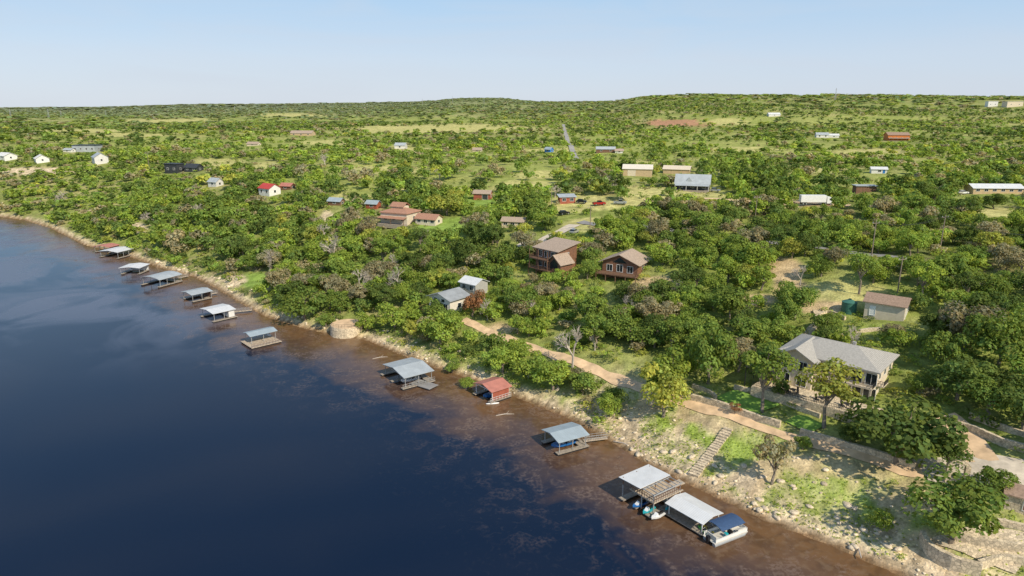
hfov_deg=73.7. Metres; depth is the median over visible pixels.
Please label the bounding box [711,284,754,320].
oak tree
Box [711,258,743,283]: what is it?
oak tree
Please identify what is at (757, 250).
oak tree
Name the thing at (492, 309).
oak tree
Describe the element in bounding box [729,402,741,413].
oak tree
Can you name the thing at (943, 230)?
utility pole
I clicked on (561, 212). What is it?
parked car
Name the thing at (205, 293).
dock
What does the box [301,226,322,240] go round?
oak tree
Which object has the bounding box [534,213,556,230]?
oak tree
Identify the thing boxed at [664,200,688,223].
oak tree
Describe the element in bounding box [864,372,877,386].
window
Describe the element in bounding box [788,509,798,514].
boulder
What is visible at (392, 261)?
bare tree
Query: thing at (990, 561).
stone wall
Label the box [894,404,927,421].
oak tree
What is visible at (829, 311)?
stone wall
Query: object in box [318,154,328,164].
bare tree
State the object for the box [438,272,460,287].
oak tree
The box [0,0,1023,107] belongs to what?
sky
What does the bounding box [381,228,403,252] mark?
oak tree
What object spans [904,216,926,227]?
oak tree
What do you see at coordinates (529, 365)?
oak tree
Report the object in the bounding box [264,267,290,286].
oak tree
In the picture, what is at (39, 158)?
white gabled house
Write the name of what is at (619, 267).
window
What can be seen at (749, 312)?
oak tree
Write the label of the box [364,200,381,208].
red house
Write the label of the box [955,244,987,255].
oak tree
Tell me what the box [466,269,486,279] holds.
oak tree
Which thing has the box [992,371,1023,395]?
oak tree
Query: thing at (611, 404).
bush
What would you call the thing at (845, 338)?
oak tree
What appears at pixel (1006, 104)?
cream house
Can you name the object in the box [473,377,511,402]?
boathouse
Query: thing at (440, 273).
oak tree
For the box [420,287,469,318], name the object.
metal roofed house
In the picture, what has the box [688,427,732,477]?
stone stairs
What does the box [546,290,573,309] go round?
oak tree
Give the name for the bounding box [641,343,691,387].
oak tree
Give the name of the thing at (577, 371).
oak tree
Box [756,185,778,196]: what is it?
oak tree
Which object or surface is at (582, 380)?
oak tree
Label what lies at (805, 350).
lake house
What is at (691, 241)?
oak tree
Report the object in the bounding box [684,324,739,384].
oak tree
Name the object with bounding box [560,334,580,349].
oak tree
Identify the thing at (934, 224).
oak tree
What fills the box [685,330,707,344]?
oak tree
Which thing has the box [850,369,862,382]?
window
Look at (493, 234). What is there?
oak tree
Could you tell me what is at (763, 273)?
oak tree
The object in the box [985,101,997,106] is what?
white house
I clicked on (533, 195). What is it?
oak tree
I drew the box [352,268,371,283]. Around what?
bare tree
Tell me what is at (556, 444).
motor boat
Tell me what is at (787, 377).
window
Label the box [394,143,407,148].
white farmhouse
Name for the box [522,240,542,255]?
oak tree
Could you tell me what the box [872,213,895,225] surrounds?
oak tree
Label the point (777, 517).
boulder
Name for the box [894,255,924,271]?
oak tree
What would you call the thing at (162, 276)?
dock
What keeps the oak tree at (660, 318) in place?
on the ground at (838, 285)
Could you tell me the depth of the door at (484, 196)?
313.64 m
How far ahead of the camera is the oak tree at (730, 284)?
179.60 m
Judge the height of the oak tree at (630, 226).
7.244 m
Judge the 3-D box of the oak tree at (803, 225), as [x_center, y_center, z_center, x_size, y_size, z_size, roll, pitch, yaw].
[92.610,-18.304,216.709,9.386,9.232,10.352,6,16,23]
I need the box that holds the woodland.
[0,93,1023,402]
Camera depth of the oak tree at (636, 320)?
169.02 m
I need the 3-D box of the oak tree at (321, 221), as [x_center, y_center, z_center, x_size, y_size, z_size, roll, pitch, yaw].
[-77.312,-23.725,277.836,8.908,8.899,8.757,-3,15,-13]
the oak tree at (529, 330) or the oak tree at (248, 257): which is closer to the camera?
the oak tree at (529, 330)
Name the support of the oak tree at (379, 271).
on the ground at (838, 285)
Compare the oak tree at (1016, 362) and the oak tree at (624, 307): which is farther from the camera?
the oak tree at (624, 307)
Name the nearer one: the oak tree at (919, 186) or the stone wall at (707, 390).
the stone wall at (707, 390)
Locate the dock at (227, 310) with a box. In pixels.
[200,304,251,322]
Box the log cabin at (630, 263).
[595,248,651,282]
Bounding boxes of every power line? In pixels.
[874,216,945,224]
[948,216,1023,234]
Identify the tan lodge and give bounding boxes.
[290,130,315,135]
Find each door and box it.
[482,194,487,199]
[628,170,635,175]
[869,305,875,315]
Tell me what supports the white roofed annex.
on the ground at (838, 285)
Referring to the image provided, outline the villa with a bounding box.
[377,202,421,228]
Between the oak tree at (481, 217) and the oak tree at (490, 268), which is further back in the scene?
the oak tree at (481, 217)
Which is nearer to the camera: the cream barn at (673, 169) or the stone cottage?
the stone cottage
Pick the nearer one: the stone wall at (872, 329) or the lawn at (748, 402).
the lawn at (748, 402)
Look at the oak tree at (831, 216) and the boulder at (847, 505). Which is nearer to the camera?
the boulder at (847, 505)
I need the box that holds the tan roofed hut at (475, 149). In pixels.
[472,147,482,151]
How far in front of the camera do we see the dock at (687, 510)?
109.33 m
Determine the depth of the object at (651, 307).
170.78 m
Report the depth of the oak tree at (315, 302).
206.19 m
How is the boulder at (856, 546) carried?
on the ground at (838, 285)
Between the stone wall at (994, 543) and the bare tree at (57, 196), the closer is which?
the stone wall at (994, 543)
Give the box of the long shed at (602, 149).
[596,146,615,152]
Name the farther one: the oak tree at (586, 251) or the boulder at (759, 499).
the oak tree at (586, 251)
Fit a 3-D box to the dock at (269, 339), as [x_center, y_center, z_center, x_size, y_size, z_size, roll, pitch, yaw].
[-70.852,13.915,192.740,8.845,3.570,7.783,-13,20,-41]
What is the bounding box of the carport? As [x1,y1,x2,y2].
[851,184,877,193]
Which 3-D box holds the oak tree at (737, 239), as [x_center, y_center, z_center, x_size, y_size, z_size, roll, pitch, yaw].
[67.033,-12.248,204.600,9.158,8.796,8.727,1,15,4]
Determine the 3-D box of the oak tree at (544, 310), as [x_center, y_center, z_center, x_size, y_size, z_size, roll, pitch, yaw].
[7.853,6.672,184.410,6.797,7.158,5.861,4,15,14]
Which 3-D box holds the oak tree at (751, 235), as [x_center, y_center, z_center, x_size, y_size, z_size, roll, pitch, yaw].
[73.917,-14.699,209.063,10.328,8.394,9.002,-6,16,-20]
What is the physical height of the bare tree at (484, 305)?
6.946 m
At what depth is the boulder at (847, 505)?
109.52 m
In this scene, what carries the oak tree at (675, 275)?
on the ground at (838, 285)
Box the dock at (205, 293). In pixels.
[181,287,216,302]
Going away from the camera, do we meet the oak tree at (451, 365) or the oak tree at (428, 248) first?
the oak tree at (451, 365)
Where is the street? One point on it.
(588, 223)
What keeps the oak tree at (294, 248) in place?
on the ground at (838, 285)
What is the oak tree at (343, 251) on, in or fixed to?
on the ground at (838, 285)
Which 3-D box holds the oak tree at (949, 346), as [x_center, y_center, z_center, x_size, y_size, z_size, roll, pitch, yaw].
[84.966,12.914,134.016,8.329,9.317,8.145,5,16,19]
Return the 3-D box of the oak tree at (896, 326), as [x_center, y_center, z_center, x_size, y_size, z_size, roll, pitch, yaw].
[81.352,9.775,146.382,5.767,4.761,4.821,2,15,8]
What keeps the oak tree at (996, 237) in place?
on the ground at (838, 285)
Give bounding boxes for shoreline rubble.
[155,260,1005,575]
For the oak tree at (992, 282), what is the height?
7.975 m
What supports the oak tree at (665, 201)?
on the ground at (838, 285)
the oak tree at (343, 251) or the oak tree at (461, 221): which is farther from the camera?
the oak tree at (461, 221)
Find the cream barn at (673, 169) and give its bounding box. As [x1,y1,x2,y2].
[662,165,691,173]
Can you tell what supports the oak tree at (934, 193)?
on the ground at (838, 285)
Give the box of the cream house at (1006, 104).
[1001,101,1023,107]
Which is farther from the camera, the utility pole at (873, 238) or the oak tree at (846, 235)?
the oak tree at (846, 235)
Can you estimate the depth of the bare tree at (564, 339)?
160.62 m
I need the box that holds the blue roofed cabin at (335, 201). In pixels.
[327,197,345,205]
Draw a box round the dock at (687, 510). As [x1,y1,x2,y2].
[664,492,723,536]
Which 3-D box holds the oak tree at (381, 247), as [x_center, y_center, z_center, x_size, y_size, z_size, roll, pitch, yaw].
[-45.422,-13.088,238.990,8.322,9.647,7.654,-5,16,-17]
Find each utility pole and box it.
[871,221,876,254]
[897,257,904,292]
[940,215,945,247]
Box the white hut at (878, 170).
[869,166,888,173]
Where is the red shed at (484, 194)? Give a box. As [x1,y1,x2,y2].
[472,190,493,199]
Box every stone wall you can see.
[688,393,780,427]
[692,383,716,399]
[734,384,820,418]
[795,327,879,335]
[799,428,915,468]
[815,310,845,319]
[918,530,982,575]
[943,421,1023,452]
[948,531,1023,552]
[968,412,1023,436]
[977,554,1023,569]
[992,517,1023,531]
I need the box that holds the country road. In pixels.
[562,124,580,160]
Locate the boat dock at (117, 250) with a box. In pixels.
[99,246,134,258]
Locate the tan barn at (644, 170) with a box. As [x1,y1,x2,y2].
[622,164,652,176]
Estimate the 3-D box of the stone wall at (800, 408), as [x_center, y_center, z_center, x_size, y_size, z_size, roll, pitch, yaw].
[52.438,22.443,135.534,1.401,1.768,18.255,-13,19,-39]
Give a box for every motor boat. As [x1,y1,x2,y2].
[401,375,420,382]
[483,391,491,397]
[551,439,575,447]
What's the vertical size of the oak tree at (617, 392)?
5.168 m
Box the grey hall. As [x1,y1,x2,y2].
[72,144,102,151]
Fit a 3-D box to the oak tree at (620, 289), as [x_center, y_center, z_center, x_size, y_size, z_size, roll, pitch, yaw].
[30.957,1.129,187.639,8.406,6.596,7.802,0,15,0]
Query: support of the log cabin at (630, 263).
on the ground at (838, 285)
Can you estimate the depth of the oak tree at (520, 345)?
169.75 m
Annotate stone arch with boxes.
[943,459,970,482]
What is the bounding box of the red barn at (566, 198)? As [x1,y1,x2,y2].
[557,193,576,203]
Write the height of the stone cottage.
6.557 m
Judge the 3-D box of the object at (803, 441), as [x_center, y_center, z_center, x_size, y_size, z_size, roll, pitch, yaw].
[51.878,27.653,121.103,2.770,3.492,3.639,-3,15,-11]
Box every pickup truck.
[592,200,605,204]
[613,199,626,203]
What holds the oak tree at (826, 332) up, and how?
on the ground at (838, 285)
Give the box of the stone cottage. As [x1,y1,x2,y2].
[500,216,526,227]
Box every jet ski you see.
[633,499,647,507]
[643,504,655,513]
[651,510,665,519]
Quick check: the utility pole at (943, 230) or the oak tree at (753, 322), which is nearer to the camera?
the oak tree at (753, 322)
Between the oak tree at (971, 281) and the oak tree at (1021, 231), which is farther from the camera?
the oak tree at (1021, 231)
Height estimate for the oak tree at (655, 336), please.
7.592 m
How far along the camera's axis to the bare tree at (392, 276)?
213.56 m
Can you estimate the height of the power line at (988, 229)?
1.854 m
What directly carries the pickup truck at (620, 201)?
on the ground at (838, 285)
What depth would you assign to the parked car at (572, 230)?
239.99 m
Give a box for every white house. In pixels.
[257,183,281,195]
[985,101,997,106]
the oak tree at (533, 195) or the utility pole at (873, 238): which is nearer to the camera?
the utility pole at (873, 238)
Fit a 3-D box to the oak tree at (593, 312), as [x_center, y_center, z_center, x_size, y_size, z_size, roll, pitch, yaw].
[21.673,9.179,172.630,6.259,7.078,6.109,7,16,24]
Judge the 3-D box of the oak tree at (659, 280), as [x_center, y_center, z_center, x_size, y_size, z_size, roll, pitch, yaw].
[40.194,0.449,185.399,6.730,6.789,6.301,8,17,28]
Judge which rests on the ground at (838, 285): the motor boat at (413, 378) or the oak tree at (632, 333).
the oak tree at (632, 333)
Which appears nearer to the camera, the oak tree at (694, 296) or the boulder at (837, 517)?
the boulder at (837, 517)
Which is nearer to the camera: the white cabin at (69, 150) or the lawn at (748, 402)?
the lawn at (748, 402)
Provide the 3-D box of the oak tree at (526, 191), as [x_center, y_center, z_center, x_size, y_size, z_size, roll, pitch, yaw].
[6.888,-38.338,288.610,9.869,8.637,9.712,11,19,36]
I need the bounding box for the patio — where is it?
[930,524,1023,572]
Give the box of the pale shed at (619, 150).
[614,149,623,152]
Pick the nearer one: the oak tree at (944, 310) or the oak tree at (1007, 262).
the oak tree at (944, 310)
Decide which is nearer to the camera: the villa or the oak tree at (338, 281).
the oak tree at (338, 281)
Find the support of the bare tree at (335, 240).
on the ground at (838, 285)
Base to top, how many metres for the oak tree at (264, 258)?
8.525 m
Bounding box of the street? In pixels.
[576,220,1014,280]
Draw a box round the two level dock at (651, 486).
[619,464,684,517]
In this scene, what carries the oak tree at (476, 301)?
on the ground at (838, 285)
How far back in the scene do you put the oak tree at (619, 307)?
172.72 m
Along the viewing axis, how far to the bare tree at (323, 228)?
267.83 m
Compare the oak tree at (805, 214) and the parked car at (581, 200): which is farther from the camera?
the parked car at (581, 200)
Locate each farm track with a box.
[517,224,578,246]
[644,197,850,205]
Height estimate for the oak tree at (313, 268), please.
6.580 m
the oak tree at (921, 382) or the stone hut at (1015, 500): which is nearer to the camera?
the stone hut at (1015, 500)
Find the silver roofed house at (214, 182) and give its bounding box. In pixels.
[207,177,224,186]
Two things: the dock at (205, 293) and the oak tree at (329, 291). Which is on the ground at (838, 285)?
the oak tree at (329, 291)
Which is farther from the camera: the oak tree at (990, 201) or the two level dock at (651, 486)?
the oak tree at (990, 201)
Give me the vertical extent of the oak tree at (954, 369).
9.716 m
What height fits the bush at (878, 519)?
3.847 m
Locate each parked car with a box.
[558,210,569,214]
[569,228,578,233]
[576,199,586,202]
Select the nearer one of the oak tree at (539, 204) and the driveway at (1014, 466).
the driveway at (1014, 466)
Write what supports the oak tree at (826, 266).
on the ground at (838, 285)
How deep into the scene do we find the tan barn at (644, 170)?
374.79 m
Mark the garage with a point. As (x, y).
(879, 306)
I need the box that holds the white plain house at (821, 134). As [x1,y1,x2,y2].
[814,132,828,137]
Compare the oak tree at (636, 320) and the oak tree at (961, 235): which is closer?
the oak tree at (636, 320)
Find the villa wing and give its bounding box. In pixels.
[414,213,443,225]
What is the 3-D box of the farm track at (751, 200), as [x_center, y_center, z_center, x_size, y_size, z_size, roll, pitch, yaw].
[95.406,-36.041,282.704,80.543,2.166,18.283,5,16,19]
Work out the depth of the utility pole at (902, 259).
166.03 m
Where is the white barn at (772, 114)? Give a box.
[767,113,780,116]
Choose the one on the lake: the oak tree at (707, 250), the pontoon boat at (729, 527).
the pontoon boat at (729, 527)
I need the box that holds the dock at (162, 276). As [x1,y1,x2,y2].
[140,271,188,287]
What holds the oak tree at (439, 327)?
on the ground at (838, 285)
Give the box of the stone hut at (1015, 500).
[1004,482,1023,514]
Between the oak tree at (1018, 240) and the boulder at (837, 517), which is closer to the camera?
the boulder at (837, 517)
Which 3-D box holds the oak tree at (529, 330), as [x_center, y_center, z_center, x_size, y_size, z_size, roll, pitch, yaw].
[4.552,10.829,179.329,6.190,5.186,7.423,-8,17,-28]
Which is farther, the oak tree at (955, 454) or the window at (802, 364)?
the window at (802, 364)
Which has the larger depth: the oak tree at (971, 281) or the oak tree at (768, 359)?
the oak tree at (971, 281)
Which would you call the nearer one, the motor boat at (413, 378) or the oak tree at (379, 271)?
the motor boat at (413, 378)
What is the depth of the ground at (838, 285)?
190.19 m
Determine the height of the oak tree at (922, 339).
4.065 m
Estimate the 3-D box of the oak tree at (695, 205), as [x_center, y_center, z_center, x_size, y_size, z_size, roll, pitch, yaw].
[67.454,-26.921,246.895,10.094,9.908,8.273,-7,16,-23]
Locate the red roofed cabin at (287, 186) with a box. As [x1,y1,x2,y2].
[278,182,295,189]
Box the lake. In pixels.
[0,217,896,575]
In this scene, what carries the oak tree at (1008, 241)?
on the ground at (838, 285)
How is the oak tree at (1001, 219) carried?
on the ground at (838, 285)
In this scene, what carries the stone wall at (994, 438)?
on the ground at (838, 285)
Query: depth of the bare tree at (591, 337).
166.36 m
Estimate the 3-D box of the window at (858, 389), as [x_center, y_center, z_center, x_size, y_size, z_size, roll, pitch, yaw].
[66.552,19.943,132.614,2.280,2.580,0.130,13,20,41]
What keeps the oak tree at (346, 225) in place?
on the ground at (838, 285)
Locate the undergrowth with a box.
[3,146,1023,575]
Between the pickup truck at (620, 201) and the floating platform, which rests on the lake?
the floating platform
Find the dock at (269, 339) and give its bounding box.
[240,327,281,349]
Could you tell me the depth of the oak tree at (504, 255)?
216.27 m
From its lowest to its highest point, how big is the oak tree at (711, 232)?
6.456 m
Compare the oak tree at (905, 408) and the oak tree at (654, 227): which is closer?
the oak tree at (905, 408)
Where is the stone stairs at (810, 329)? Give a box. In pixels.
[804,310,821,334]
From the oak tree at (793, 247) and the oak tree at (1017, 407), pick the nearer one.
the oak tree at (1017, 407)
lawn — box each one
[717,390,780,412]
[785,415,821,430]
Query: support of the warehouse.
on the ground at (838, 285)
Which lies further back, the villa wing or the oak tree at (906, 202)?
the villa wing
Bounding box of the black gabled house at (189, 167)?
[182,163,203,171]
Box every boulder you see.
[716,473,724,477]
[755,497,763,501]
[756,507,762,512]
[772,514,780,520]
[776,479,785,482]
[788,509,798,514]
[833,515,840,520]
[842,502,853,508]
[850,543,858,549]
[859,526,868,533]
[881,542,892,548]
[894,546,901,551]
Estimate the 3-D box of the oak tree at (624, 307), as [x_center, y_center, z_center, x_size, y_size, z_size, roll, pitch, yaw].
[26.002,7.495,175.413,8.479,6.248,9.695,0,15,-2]
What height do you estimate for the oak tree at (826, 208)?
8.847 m
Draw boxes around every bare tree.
[55,190,67,199]
[141,213,153,224]
[266,248,275,270]
[317,223,328,233]
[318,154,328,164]
[319,234,339,252]
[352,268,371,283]
[387,266,405,286]
[389,252,399,264]
[479,299,490,319]
[554,325,581,367]
[586,328,596,350]
[623,296,637,305]
[791,266,806,284]
[849,324,861,343]
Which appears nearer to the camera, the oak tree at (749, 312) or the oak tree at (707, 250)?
the oak tree at (749, 312)
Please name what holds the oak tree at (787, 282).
on the ground at (838, 285)
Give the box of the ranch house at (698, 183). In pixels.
[674,174,711,192]
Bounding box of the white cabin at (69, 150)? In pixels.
[62,148,75,151]
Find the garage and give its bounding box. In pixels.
[863,291,912,320]
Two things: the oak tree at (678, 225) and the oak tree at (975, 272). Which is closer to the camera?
the oak tree at (975, 272)
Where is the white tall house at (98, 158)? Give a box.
[91,152,108,164]
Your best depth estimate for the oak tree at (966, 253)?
177.38 m
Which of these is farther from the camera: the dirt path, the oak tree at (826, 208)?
the oak tree at (826, 208)
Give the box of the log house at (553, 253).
[528,237,580,276]
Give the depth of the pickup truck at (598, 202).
283.05 m
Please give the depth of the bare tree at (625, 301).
177.04 m
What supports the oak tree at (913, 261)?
on the ground at (838, 285)
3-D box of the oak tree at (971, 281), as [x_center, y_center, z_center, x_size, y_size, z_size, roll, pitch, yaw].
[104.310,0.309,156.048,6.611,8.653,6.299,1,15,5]
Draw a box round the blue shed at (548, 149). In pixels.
[544,147,553,151]
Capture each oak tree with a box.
[230,237,254,254]
[242,254,262,269]
[256,249,282,268]
[263,227,283,241]
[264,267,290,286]
[273,280,306,300]
[276,259,302,275]
[278,285,325,320]
[286,245,307,259]
[290,272,315,284]
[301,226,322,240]
[304,240,327,260]
[304,260,327,274]
[307,273,330,287]
[310,273,330,288]
[312,219,331,226]
[314,313,334,327]
[318,233,339,242]
[318,273,339,285]
[318,289,339,308]
[323,276,351,291]
[323,291,353,312]
[331,248,352,260]
[335,215,354,228]
[337,219,359,234]
[343,234,364,247]
[347,283,368,299]
[354,216,377,234]
[354,310,378,331]
[357,231,382,247]
[360,259,386,279]
[365,281,391,296]
[370,237,394,259]
[370,286,399,302]
[375,301,414,330]
[376,238,395,256]
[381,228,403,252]
[381,261,398,273]
[394,281,413,303]
[399,251,424,268]
[401,192,426,203]
[404,270,424,283]
[407,228,429,249]
[407,281,433,304]
[417,310,463,343]
[418,238,442,254]
[418,254,437,266]
[421,297,445,319]
[423,267,450,287]
[424,258,445,274]
[426,189,465,214]
[430,251,454,265]
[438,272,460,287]
[443,309,462,325]
[444,358,459,372]
[453,247,479,266]
[458,216,475,224]
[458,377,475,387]
[461,220,484,237]
[462,289,485,316]
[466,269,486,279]
[467,211,489,224]
[472,224,494,243]
[475,205,488,214]
[476,257,500,279]
[478,292,497,305]
[479,301,505,319]
[480,344,522,372]
[485,242,513,265]
[486,223,505,245]
[487,282,519,302]
[499,278,520,285]
[501,285,537,315]
[505,338,532,353]
[508,314,531,333]
[508,350,547,377]
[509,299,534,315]
[511,230,536,246]
[517,187,536,200]
[517,319,540,336]
[521,193,543,202]
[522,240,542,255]
[527,198,547,210]
[528,300,552,317]
[531,359,571,390]
[533,281,558,295]
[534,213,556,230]
[534,295,554,305]
[540,268,564,283]
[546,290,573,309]
[558,286,575,300]
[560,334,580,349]
[562,368,584,384]
[564,323,590,344]
[566,372,600,395]
[575,293,605,315]
[577,241,606,256]
[577,258,599,278]
[579,246,602,258]
[580,313,612,347]
[586,295,608,308]
[586,310,608,324]
[592,228,613,245]
[593,213,619,232]
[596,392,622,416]
[600,386,628,400]
[601,307,635,338]
[603,306,629,323]
[604,303,631,317]
[609,280,630,299]
[611,215,631,230]
[611,226,635,239]
[613,314,650,342]
[617,221,641,235]
[625,216,648,238]
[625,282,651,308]
[627,289,661,304]
[628,318,641,326]
[630,208,650,217]
[634,320,671,347]
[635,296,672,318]
[637,230,660,243]
[639,361,692,417]
[640,313,676,331]
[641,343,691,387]
[645,219,669,242]
[645,281,674,301]
[649,278,669,288]
[650,197,672,210]
[651,242,677,264]
[656,196,674,219]
[658,318,691,346]
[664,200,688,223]
[667,311,697,323]
[668,207,691,221]
[668,217,692,231]
[669,270,693,283]
[670,298,689,313]
[672,280,701,294]
[673,229,690,238]
[675,235,706,252]
[677,246,696,264]
[680,289,703,305]
[680,300,705,315]
[680,356,697,371]
[681,219,701,236]
[682,313,718,335]
[683,267,708,286]
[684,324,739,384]
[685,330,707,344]
[686,200,711,213]
[689,196,704,203]
[689,210,721,225]
[690,246,718,265]
[693,224,717,240]
[694,230,721,247]
[699,272,726,290]
[701,290,720,308]
[704,230,719,236]
[704,324,726,336]
[709,282,732,291]
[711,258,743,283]
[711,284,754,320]
[720,233,750,249]
[724,337,760,371]
[725,243,742,261]
[728,313,762,335]
[729,307,756,327]
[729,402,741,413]
[731,246,761,266]
[735,318,769,344]
[736,263,760,285]
[737,226,769,241]
[739,340,799,412]
[744,240,777,266]
[748,216,778,230]
[751,434,796,484]
[752,266,776,289]
[753,194,777,214]
[754,227,776,243]
[754,341,781,359]
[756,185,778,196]
[759,317,788,340]
[760,187,783,199]
[767,209,794,230]
[770,223,798,242]
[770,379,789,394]
[771,299,802,327]
[772,279,799,300]
[778,284,820,319]
[779,237,807,258]
[788,217,820,235]
[791,211,814,219]
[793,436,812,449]
[794,357,864,428]
[795,232,820,255]
[809,255,836,276]
[810,204,831,219]
[810,311,842,331]
[815,324,836,338]
[821,214,844,230]
[822,246,849,267]
[827,330,855,342]
[829,219,856,231]
[832,223,862,245]
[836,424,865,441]
[841,392,968,467]
[847,251,881,293]
[848,218,873,232]
[858,231,875,246]
[861,261,894,282]
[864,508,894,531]
[865,237,890,252]
[867,195,895,213]
[870,224,898,246]
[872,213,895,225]
[878,254,901,278]
[879,323,905,339]
[882,327,918,346]
[883,203,909,214]
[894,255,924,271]
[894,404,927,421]
[895,228,930,255]
[900,253,934,285]
[900,462,1008,543]
[902,195,927,209]
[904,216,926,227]
[904,372,934,391]
[906,195,934,216]
[906,260,947,293]
[910,231,932,252]
[912,180,937,195]
[916,280,949,298]
[918,310,964,336]
[918,336,939,347]
[919,215,939,232]
[920,330,971,366]
[923,189,949,199]
[927,356,995,400]
[928,438,974,468]
[930,254,973,281]
[937,300,1008,350]
[937,306,961,312]
[943,289,985,305]
[949,229,977,245]
[949,251,973,263]
[952,271,985,293]
[953,354,1004,384]
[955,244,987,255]
[955,266,988,280]
[957,197,981,208]
[958,199,986,212]
[962,310,1023,365]
[963,377,1014,417]
[964,290,1011,317]
[970,272,1013,295]
[972,231,1003,248]
[972,465,1020,492]
[975,220,1009,236]
[982,193,1009,208]
[984,225,1020,241]
[985,216,1009,225]
[987,242,1020,265]
[989,236,1014,251]
[992,253,1019,270]
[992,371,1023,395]
[994,294,1023,308]
[994,381,1023,429]
[995,270,1016,282]
[997,303,1023,335]
[999,351,1023,376]
[1004,209,1023,228]
[1004,236,1023,255]
[1008,224,1023,235]
[1009,253,1023,274]
[1009,270,1023,290]
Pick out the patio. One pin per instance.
(974, 551)
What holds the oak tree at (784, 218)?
on the ground at (838, 285)
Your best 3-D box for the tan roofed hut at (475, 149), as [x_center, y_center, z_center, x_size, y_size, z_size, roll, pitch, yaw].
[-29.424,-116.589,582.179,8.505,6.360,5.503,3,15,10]
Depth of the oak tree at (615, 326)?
168.19 m
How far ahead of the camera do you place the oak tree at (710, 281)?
180.47 m
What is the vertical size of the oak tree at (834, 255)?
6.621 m
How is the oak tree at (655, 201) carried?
on the ground at (838, 285)
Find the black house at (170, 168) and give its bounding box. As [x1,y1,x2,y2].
[163,163,184,173]
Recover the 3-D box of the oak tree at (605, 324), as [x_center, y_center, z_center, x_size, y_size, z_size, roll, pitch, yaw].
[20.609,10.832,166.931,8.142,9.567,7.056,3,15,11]
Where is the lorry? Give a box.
[799,195,831,204]
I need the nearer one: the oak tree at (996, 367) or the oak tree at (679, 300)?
the oak tree at (996, 367)
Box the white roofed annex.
[458,275,489,296]
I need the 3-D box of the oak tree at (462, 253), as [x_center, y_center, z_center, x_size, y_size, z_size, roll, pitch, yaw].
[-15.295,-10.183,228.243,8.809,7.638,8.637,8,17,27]
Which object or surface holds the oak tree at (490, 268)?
on the ground at (838, 285)
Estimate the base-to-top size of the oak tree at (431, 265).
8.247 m
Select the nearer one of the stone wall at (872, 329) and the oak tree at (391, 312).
the stone wall at (872, 329)
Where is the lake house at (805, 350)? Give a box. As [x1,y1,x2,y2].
[744,333,899,422]
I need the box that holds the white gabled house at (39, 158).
[33,154,49,163]
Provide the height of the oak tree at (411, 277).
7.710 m
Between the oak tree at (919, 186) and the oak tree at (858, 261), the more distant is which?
the oak tree at (919, 186)
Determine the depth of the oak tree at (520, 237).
229.57 m
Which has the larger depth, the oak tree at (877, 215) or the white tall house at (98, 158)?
the white tall house at (98, 158)
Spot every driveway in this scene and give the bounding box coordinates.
[912,455,1023,484]
[930,412,998,461]
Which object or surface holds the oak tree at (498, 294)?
on the ground at (838, 285)
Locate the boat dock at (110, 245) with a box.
[93,243,119,253]
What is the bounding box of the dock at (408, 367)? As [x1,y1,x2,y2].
[380,357,434,390]
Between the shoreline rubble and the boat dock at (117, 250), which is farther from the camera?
the boat dock at (117, 250)
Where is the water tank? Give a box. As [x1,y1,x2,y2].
[841,298,857,314]
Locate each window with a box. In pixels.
[550,259,557,269]
[606,264,612,270]
[614,258,626,263]
[616,264,622,272]
[627,266,632,273]
[780,371,789,383]
[796,375,805,387]
[798,361,807,371]
[848,385,860,397]
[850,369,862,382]
[862,389,875,400]
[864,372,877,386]
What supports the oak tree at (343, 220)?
on the ground at (838, 285)
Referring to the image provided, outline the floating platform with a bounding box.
[410,379,437,390]
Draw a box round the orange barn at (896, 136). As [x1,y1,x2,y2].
[883,132,910,140]
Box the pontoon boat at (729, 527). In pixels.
[703,513,747,546]
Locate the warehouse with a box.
[964,183,1023,193]
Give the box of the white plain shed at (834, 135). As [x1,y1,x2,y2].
[829,134,839,137]
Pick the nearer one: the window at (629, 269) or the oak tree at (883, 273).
the oak tree at (883, 273)
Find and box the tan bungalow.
[246,142,261,145]
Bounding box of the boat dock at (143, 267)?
[120,263,148,274]
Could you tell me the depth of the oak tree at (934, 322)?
142.11 m
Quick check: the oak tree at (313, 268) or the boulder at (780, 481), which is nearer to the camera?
the boulder at (780, 481)
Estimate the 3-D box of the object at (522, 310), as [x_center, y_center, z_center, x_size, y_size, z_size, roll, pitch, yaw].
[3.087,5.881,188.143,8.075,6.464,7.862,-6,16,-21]
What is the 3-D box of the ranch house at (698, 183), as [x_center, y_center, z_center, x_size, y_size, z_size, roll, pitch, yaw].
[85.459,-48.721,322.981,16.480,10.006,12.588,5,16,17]
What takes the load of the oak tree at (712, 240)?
on the ground at (838, 285)
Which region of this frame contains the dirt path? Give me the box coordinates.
[462,317,923,477]
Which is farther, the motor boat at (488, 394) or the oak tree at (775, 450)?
the motor boat at (488, 394)
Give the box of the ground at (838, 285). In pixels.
[0,95,1023,575]
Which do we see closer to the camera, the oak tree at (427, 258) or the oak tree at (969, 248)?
the oak tree at (969, 248)
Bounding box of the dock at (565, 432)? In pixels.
[541,422,607,455]
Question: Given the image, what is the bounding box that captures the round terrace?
[330,319,362,338]
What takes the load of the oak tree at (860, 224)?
on the ground at (838, 285)
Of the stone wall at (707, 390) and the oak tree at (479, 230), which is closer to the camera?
the stone wall at (707, 390)
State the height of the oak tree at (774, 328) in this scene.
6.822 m
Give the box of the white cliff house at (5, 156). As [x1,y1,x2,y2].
[0,152,17,160]
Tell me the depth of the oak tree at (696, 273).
185.56 m
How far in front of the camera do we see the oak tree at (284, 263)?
234.37 m
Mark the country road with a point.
(571, 148)
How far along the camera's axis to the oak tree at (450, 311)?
188.86 m

